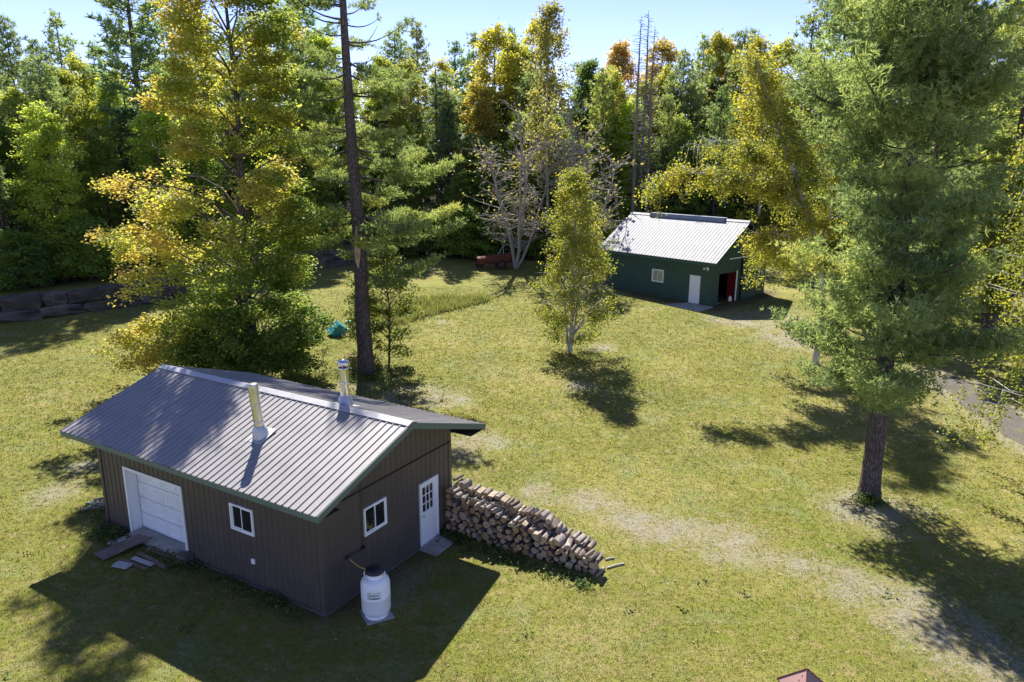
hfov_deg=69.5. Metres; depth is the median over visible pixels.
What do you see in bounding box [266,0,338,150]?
pine tree
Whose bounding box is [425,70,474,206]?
pine tree
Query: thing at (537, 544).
log
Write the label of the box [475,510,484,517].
log
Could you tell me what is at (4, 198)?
spruce tree
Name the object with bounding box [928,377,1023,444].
driveway
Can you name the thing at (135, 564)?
plank
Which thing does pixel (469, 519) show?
log
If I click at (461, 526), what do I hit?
log
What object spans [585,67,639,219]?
broadleaf tree
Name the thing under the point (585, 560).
log
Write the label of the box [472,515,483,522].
log
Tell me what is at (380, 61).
broadleaf tree
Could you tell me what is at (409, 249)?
bush
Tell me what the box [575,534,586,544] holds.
log
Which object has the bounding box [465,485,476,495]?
log
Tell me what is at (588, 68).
broadleaf tree
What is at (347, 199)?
broadleaf tree
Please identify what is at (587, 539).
log
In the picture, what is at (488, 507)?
log
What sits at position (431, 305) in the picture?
tall grass
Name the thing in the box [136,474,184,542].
garage door
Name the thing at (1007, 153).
pine tree
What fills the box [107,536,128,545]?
plank
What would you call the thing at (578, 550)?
log
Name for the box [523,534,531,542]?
log
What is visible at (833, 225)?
broadleaf tree
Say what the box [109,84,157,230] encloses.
spruce tree
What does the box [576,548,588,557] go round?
log
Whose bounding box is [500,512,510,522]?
log
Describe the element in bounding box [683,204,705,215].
bush
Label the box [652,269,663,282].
window
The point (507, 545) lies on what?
log
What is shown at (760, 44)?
birch tree
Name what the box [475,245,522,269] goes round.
seed drill
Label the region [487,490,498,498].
log
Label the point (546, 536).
log
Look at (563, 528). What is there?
log
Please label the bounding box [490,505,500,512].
log
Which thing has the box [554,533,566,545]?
log
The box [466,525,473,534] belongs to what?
log
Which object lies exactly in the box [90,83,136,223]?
birch tree
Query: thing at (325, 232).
bush
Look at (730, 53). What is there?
broadleaf tree
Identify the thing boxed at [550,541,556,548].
log
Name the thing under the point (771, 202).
broadleaf tree
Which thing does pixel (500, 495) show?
log
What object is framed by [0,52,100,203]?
pine tree
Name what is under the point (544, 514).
log
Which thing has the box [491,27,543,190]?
broadleaf tree
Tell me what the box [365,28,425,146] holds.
pine tree
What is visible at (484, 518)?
log
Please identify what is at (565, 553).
log
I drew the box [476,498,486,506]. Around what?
log
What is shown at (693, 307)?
paving slab
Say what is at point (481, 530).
log
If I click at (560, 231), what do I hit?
spruce tree
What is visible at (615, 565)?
stick
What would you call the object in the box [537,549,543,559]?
log
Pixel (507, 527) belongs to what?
firewood
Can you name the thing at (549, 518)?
log
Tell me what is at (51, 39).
pine tree
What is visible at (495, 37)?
broadleaf tree
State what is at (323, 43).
broadleaf tree
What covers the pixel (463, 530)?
log
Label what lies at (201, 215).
bush
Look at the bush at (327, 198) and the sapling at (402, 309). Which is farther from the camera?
the bush at (327, 198)
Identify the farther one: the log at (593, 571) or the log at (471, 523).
the log at (471, 523)
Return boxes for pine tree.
[0,14,39,159]
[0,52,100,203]
[0,71,38,244]
[10,38,64,123]
[38,8,91,205]
[76,0,209,189]
[81,45,116,146]
[128,15,223,225]
[179,97,236,206]
[181,29,232,172]
[215,84,260,214]
[220,81,257,212]
[221,16,273,164]
[242,0,344,205]
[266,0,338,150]
[277,0,471,375]
[320,61,364,203]
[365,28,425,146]
[388,104,429,202]
[402,21,438,211]
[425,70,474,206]
[433,39,472,193]
[453,31,489,153]
[475,117,506,206]
[497,24,529,146]
[505,68,560,237]
[559,60,597,199]
[572,66,626,207]
[628,91,683,213]
[653,48,707,170]
[659,85,709,213]
[685,32,722,179]
[688,84,738,216]
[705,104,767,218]
[709,26,756,217]
[730,26,763,204]
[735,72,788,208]
[740,9,837,215]
[761,0,1023,501]
[796,2,876,237]
[835,0,1023,341]
[845,98,880,230]
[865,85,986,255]
[932,0,1023,335]
[967,50,1023,319]
[970,0,1007,120]
[982,4,1023,156]
[991,0,1023,121]
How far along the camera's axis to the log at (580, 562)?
21.16 m
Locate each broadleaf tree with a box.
[0,83,80,243]
[0,96,101,280]
[0,123,49,235]
[0,142,17,240]
[17,128,93,273]
[29,63,95,217]
[59,47,118,221]
[59,94,126,230]
[76,128,131,250]
[78,69,138,206]
[117,93,202,247]
[140,103,203,238]
[154,106,232,249]
[164,105,234,204]
[232,105,299,246]
[270,140,316,246]
[272,117,321,193]
[276,96,341,233]
[284,26,366,193]
[312,82,364,203]
[337,152,374,237]
[347,101,399,196]
[356,53,411,215]
[375,138,430,249]
[407,154,445,242]
[443,168,478,240]
[451,76,506,239]
[456,17,534,174]
[460,135,503,222]
[465,137,512,246]
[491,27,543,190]
[494,156,536,253]
[497,110,544,229]
[503,13,569,160]
[531,114,587,231]
[531,172,560,253]
[558,57,604,179]
[563,139,593,223]
[582,62,633,222]
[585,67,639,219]
[601,37,644,126]
[603,92,658,219]
[607,170,644,224]
[629,33,681,174]
[644,61,688,209]
[650,112,701,213]
[658,139,711,214]
[681,131,720,215]
[689,28,738,137]
[701,167,737,218]
[705,38,741,123]
[707,116,745,210]
[730,32,814,209]
[753,131,787,218]
[761,159,791,225]
[785,148,825,222]
[789,108,849,224]
[803,133,864,253]
[833,162,882,250]
[942,115,995,289]
[955,102,1011,171]
[957,149,1023,342]
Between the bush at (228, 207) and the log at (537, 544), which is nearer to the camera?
the log at (537, 544)
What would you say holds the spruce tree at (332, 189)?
on the ground at (456, 272)
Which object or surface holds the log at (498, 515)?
on the log
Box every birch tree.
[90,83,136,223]
[379,56,433,206]
[392,119,425,204]
[417,57,463,204]
[427,103,457,194]
[515,0,583,257]
[525,161,624,352]
[628,79,662,184]
[633,42,870,363]
[725,32,797,231]
[930,129,1023,487]
[1014,124,1023,268]
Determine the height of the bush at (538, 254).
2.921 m
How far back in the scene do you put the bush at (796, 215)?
72.57 m
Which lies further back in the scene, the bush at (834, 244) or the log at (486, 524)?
the bush at (834, 244)
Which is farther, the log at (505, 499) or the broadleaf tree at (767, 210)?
the broadleaf tree at (767, 210)
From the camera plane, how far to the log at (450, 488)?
23.10 m
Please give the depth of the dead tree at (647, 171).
71.99 m
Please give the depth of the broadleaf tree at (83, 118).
63.13 m
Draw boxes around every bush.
[0,226,60,289]
[0,236,59,290]
[30,212,133,279]
[54,228,126,279]
[108,217,164,272]
[148,220,195,266]
[185,234,210,261]
[193,213,230,258]
[194,201,253,244]
[249,208,289,249]
[310,227,340,237]
[313,193,350,239]
[387,202,435,257]
[418,201,459,255]
[428,212,488,257]
[447,204,508,258]
[493,214,545,256]
[528,232,549,259]
[591,210,617,252]
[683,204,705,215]
[731,207,783,239]
[764,215,808,251]
[781,210,818,243]
[810,230,848,255]
[822,221,862,259]
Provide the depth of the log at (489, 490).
22.92 m
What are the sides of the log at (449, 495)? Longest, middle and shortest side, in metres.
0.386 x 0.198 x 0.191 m
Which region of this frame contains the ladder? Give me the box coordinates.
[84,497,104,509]
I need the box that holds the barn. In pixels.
[599,212,771,305]
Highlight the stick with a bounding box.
[606,563,624,568]
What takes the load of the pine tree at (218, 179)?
on the ground at (456, 272)
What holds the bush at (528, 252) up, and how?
on the ground at (456, 272)
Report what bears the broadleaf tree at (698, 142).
on the ground at (456, 272)
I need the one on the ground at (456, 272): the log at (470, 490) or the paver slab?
the paver slab
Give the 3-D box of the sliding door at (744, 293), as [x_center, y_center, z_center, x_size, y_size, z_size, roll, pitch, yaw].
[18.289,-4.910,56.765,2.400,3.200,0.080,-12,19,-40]
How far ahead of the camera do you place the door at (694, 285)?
54.82 m
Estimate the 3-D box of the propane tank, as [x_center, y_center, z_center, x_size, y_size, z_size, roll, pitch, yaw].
[-3.521,6.448,19.042,0.756,1.360,0.758,0,14,0]
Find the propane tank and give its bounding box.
[360,564,390,620]
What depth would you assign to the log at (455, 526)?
23.24 m
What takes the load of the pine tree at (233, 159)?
on the ground at (456, 272)
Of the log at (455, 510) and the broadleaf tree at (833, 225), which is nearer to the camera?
the log at (455, 510)
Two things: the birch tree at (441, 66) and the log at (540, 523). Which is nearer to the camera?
the log at (540, 523)
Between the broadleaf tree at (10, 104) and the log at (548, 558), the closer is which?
the log at (548, 558)
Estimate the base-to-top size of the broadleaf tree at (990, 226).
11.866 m
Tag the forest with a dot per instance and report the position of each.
(712, 87)
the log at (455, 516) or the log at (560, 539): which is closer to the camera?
the log at (560, 539)
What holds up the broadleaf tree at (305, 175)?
on the ground at (456, 272)
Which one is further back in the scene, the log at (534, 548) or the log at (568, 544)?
the log at (534, 548)
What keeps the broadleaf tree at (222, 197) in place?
on the ground at (456, 272)
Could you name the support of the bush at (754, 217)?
on the ground at (456, 272)
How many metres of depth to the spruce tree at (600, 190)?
73.03 m
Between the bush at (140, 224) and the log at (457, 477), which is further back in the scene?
the bush at (140, 224)
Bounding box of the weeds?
[1,359,965,677]
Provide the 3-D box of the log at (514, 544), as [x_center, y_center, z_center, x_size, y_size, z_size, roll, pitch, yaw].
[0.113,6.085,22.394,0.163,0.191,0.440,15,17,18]
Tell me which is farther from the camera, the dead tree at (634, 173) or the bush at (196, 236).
the dead tree at (634, 173)
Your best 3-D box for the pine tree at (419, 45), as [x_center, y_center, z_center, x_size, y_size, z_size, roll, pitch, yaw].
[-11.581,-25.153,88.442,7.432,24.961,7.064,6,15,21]
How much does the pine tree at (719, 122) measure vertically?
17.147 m
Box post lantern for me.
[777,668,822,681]
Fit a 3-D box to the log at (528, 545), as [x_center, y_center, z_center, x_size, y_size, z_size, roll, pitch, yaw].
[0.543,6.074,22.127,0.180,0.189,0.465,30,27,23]
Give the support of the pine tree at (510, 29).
on the ground at (456, 272)
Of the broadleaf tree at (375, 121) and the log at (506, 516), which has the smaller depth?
the log at (506, 516)
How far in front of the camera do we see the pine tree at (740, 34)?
84.49 m
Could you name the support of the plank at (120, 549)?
on the ground at (456, 272)
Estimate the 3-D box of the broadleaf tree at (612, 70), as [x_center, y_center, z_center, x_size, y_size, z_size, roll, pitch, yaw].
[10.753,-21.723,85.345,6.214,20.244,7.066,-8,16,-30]
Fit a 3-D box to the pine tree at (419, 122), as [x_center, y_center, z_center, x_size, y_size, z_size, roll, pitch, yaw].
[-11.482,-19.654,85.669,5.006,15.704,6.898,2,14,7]
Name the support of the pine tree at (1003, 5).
on the ground at (456, 272)
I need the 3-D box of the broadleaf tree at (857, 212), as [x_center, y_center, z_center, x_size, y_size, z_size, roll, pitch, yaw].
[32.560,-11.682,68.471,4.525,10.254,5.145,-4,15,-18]
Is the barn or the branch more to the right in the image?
the barn
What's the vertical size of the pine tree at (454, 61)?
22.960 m
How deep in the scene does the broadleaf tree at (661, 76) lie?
83.38 m
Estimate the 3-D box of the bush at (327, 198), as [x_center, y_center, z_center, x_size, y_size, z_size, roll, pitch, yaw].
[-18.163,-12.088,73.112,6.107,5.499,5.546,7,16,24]
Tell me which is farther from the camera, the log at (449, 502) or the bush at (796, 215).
the bush at (796, 215)
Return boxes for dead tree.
[615,15,651,211]
[621,12,658,211]
[637,30,662,212]
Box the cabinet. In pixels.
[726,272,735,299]
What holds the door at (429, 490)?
in the garage
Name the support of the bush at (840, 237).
on the ground at (456, 272)
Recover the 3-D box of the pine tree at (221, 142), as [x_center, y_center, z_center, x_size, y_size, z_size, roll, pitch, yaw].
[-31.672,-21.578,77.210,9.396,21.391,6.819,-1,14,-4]
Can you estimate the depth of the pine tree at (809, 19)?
76.21 m
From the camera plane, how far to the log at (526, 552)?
22.01 m
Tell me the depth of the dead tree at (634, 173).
71.27 m
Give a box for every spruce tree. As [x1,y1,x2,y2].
[0,166,24,282]
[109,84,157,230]
[125,186,160,265]
[227,165,256,245]
[323,135,347,233]
[351,116,377,231]
[422,68,452,243]
[438,90,461,203]
[550,173,571,254]
[587,168,608,236]
[644,189,660,212]
[733,163,757,219]
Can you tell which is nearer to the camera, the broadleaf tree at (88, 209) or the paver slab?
the paver slab
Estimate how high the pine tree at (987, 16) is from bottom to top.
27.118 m
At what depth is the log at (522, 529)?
21.95 m
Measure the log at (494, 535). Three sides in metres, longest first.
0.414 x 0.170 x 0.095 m
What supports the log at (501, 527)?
on the log at (499, 534)
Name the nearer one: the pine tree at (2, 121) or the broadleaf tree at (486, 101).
the pine tree at (2, 121)
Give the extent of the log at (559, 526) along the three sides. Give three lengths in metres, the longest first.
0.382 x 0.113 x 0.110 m
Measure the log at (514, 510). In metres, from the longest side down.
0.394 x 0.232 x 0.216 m
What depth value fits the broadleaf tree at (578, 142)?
83.17 m
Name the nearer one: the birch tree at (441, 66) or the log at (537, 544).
the log at (537, 544)
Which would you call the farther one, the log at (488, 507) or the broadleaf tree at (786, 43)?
the broadleaf tree at (786, 43)
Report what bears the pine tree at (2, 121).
on the ground at (456, 272)
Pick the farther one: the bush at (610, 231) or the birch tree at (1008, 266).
the bush at (610, 231)
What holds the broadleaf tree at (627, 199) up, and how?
on the ground at (456, 272)
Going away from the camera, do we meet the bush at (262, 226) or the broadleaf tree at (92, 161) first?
the broadleaf tree at (92, 161)
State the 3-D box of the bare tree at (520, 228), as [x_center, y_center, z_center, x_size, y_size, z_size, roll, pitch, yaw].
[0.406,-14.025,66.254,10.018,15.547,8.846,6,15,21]
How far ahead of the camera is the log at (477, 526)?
22.78 m
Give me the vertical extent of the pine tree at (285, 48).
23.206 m
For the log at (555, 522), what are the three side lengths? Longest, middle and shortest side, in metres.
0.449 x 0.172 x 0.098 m
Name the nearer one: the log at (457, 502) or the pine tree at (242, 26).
the log at (457, 502)
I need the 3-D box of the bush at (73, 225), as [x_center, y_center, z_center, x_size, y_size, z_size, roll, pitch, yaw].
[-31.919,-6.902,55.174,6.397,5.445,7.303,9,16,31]
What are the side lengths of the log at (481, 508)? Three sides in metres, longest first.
0.469 x 0.216 x 0.209 m
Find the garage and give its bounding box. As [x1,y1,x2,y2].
[60,359,485,616]
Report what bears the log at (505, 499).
on the log
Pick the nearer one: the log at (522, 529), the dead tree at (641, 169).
the log at (522, 529)
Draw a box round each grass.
[370,290,493,325]
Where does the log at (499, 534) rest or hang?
on the log
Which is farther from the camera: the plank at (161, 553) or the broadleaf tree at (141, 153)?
the broadleaf tree at (141, 153)
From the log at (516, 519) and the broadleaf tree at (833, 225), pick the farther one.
the broadleaf tree at (833, 225)
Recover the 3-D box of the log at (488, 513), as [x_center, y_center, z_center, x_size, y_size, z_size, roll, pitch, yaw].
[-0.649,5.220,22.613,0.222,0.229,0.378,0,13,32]
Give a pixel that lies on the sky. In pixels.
(596, 24)
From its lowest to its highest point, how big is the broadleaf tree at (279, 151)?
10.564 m
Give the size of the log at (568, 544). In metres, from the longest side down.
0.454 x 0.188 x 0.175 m
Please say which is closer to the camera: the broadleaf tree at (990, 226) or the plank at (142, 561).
the plank at (142, 561)
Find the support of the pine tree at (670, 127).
on the ground at (456, 272)
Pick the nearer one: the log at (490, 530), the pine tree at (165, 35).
the log at (490, 530)
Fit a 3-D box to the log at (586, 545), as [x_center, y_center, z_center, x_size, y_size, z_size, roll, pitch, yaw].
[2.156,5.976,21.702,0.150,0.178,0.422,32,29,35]
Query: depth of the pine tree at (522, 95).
80.90 m
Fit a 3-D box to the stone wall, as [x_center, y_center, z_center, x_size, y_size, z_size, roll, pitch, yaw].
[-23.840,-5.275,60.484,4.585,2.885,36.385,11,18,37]
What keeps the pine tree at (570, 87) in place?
on the ground at (456, 272)
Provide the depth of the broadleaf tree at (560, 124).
75.61 m
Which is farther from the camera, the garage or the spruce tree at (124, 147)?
the spruce tree at (124, 147)
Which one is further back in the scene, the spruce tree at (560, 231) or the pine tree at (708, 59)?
the pine tree at (708, 59)
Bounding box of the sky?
[0,0,1022,157]
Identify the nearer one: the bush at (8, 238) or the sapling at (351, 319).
the sapling at (351, 319)
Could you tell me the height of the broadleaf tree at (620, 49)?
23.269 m
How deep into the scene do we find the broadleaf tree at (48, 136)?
52.95 m
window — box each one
[228,502,254,536]
[363,496,386,536]
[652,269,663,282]
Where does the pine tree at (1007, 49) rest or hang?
on the ground at (456, 272)
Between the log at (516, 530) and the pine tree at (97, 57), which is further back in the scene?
the pine tree at (97, 57)
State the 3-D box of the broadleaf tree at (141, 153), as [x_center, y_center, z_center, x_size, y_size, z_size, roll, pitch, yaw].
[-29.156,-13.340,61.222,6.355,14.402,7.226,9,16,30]
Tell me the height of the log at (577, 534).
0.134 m
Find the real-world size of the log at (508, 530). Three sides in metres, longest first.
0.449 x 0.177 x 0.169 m
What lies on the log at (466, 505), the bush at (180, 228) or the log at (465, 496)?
the log at (465, 496)
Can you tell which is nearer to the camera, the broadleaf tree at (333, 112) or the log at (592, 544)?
the log at (592, 544)
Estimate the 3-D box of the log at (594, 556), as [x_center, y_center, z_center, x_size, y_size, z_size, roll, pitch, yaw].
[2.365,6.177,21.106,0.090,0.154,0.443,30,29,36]
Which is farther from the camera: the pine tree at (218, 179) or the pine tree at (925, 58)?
the pine tree at (218, 179)
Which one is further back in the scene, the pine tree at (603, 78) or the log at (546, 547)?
the pine tree at (603, 78)
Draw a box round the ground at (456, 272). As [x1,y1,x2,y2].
[0,162,1023,681]
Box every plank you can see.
[94,533,142,556]
[100,535,149,559]
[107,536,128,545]
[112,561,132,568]
[122,559,147,569]
[131,556,154,566]
[137,552,168,568]
[145,546,175,558]
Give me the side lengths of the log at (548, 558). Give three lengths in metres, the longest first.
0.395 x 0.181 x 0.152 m
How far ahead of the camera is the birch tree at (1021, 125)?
40.29 m
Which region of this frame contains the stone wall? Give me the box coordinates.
[0,244,400,322]
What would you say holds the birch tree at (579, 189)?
on the ground at (456, 272)
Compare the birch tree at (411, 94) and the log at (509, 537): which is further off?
the birch tree at (411, 94)
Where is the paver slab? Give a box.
[359,609,393,625]
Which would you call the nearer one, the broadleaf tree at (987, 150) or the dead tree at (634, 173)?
the broadleaf tree at (987, 150)
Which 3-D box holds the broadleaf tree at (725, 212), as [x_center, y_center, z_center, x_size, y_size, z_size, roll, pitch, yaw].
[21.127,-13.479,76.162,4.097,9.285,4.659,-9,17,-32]
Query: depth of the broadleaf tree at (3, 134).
58.16 m
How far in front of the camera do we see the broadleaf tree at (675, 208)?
73.84 m
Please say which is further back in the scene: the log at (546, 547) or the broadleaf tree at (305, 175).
the broadleaf tree at (305, 175)
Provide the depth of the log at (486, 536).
22.66 m
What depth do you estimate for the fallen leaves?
19.82 m
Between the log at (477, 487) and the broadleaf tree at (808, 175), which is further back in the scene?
the broadleaf tree at (808, 175)
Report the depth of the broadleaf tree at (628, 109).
76.28 m
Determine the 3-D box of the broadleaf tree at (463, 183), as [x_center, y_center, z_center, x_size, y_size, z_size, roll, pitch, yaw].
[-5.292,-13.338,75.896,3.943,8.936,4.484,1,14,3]
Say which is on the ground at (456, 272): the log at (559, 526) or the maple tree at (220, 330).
the maple tree at (220, 330)
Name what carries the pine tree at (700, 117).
on the ground at (456, 272)
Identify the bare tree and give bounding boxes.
[462,93,566,268]
[530,81,643,262]
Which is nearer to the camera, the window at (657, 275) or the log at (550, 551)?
the log at (550, 551)
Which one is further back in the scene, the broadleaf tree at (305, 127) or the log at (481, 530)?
the broadleaf tree at (305, 127)
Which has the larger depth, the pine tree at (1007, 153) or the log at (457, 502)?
the pine tree at (1007, 153)
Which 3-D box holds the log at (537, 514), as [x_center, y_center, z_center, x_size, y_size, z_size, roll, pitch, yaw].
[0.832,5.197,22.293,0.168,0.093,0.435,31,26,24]
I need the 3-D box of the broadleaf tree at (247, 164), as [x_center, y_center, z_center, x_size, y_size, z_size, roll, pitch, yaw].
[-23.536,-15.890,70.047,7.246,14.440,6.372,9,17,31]
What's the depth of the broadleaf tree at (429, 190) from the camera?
75.92 m
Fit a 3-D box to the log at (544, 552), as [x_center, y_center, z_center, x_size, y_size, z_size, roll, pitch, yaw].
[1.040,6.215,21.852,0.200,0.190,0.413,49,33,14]
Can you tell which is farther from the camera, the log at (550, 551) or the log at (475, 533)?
the log at (475, 533)
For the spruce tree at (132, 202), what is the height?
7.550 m
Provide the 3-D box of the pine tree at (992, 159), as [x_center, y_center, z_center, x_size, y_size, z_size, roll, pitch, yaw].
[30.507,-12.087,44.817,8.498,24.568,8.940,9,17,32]
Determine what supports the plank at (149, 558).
on the ground at (456, 272)
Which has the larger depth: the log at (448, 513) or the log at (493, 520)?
the log at (448, 513)
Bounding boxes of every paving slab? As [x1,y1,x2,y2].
[420,535,453,556]
[667,302,712,311]
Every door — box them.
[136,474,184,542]
[421,478,437,543]
[688,275,700,303]
[739,257,759,299]
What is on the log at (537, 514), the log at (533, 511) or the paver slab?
the log at (533, 511)
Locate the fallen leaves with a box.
[2,291,1022,681]
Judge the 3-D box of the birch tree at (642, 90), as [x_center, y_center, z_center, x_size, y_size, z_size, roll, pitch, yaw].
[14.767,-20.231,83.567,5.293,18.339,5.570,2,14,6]
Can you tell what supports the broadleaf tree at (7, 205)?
on the ground at (456, 272)
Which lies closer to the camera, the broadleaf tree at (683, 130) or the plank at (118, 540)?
the plank at (118, 540)
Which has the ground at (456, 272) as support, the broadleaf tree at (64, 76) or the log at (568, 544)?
the broadleaf tree at (64, 76)
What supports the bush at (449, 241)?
on the ground at (456, 272)
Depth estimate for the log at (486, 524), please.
22.54 m
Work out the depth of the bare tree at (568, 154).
65.76 m
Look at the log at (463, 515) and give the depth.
22.91 m
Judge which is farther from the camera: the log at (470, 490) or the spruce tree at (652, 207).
the spruce tree at (652, 207)
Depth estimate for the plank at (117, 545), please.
22.30 m
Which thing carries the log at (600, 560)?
on the log at (592, 565)
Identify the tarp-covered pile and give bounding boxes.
[327,320,346,336]
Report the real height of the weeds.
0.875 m
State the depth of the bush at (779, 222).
72.39 m
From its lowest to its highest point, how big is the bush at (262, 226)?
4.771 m
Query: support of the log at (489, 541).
on the ground at (456, 272)
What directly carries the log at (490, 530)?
on the log at (494, 535)
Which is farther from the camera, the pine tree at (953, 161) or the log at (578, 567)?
the pine tree at (953, 161)
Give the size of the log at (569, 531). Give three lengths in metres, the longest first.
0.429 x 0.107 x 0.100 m
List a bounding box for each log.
[445,483,457,492]
[445,508,452,516]
[446,491,457,498]
[446,497,457,505]
[446,519,454,529]
[451,487,461,493]
[452,498,462,507]
[452,503,461,513]
[452,509,463,518]
[452,522,460,530]
[453,474,462,480]
[454,490,465,497]
[458,521,466,529]
[458,525,468,535]
[459,478,472,489]
[459,510,471,519]
[461,492,469,501]
[461,496,472,509]
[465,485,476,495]
[466,513,474,521]
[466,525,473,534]
[468,520,475,526]
[469,496,480,505]
[470,506,477,513]
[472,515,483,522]
[472,530,479,537]
[473,484,480,491]
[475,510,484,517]
[475,520,483,529]
[476,486,486,496]
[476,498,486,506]
[478,501,490,512]
[478,527,486,533]
[482,514,493,520]
[482,528,494,540]
[483,487,492,497]
[483,516,492,527]
[484,506,495,516]
[485,501,495,510]
[486,537,494,545]
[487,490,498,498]
[487,524,497,534]
[489,515,497,524]
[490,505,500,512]
[491,532,497,538]
[494,491,505,499]
[495,510,505,518]
[497,520,508,531]
[497,528,506,537]
[500,494,510,506]
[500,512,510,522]
[502,538,514,549]
[505,527,512,533]
[506,497,514,505]
[506,531,517,540]
[507,517,516,527]
[509,499,519,506]
[510,503,522,513]
[510,540,517,546]
[512,515,521,523]
[513,524,521,533]
[516,539,523,549]
[517,516,527,523]
[517,532,523,540]
[520,505,532,515]
[520,522,530,531]
[522,518,530,526]
[522,545,533,556]
[523,527,529,536]
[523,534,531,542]
[523,538,534,549]
[526,507,534,514]
[528,523,538,533]
[529,507,539,514]
[531,528,544,541]
[531,545,540,553]
[533,509,544,517]
[534,541,540,546]
[536,519,545,528]
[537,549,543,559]
[540,509,550,519]
[541,530,551,542]
[541,549,547,556]
[543,543,549,549]
[545,513,554,524]
[545,555,554,562]
[547,546,558,555]
[548,533,556,543]
[550,517,560,527]
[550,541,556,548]
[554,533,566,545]
[554,553,561,560]
[555,525,566,534]
[556,521,562,529]
[559,541,566,552]
[559,555,569,562]
[562,546,571,556]
[565,528,572,536]
[565,538,572,550]
[565,558,578,569]
[569,546,578,557]
[570,543,577,552]
[571,530,581,539]
[571,556,578,562]
[574,546,582,554]
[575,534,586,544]
[575,563,582,570]
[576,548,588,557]
[578,558,584,565]
[579,540,591,547]
[583,535,590,544]
[583,553,593,563]
[584,549,594,557]
[586,540,596,550]
[588,551,599,561]
[588,565,599,574]
[589,558,596,568]
[595,556,603,564]
[595,567,604,576]
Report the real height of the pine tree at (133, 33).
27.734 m
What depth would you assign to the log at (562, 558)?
21.45 m
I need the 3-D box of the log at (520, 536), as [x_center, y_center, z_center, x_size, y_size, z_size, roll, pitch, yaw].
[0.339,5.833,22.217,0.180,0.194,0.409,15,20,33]
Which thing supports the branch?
on the log at (480, 503)
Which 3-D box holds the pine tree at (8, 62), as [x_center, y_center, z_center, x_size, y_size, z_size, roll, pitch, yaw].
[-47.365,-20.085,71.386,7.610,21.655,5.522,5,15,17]
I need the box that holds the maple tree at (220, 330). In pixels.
[80,0,350,380]
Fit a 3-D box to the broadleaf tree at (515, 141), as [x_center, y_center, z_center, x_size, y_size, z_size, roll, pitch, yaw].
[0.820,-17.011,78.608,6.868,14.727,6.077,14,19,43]
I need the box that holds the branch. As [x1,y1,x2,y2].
[468,497,522,508]
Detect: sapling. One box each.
[315,340,341,367]
[337,269,381,343]
[350,247,423,365]
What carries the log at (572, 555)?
on the log at (574, 559)
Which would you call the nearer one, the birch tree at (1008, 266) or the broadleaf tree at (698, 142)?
the birch tree at (1008, 266)
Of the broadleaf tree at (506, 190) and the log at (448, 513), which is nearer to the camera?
the log at (448, 513)
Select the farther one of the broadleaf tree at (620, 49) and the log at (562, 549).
the broadleaf tree at (620, 49)
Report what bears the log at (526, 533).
on the log at (528, 538)
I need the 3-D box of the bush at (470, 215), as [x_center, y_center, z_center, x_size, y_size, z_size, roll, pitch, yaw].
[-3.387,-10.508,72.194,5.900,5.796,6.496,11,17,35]
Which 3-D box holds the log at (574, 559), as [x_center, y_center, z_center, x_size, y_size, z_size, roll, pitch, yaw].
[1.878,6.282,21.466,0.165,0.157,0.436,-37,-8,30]
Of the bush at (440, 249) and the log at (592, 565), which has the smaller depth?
the log at (592, 565)
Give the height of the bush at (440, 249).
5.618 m
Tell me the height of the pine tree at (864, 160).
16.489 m
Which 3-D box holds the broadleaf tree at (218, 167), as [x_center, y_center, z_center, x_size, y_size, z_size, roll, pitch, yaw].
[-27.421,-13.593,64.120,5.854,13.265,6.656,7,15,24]
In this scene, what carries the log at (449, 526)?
on the log
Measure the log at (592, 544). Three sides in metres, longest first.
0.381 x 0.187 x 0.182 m
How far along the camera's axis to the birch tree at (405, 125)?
78.92 m
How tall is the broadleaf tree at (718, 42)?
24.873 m
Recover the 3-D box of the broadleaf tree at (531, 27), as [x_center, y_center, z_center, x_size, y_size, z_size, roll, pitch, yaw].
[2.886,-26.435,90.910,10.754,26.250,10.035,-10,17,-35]
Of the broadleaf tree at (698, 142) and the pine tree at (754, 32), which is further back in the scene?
the pine tree at (754, 32)
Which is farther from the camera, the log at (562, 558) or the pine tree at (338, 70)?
the pine tree at (338, 70)
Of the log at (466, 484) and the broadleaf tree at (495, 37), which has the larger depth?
the broadleaf tree at (495, 37)
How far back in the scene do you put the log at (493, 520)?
22.43 m
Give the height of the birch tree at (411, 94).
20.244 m
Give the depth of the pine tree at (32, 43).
74.91 m
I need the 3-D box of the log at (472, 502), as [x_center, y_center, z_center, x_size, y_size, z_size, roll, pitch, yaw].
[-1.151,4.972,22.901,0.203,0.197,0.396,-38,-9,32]
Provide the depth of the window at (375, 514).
20.32 m
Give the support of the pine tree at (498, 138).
on the ground at (456, 272)
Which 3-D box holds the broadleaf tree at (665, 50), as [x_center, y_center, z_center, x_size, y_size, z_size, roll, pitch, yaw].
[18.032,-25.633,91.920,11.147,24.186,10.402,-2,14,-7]

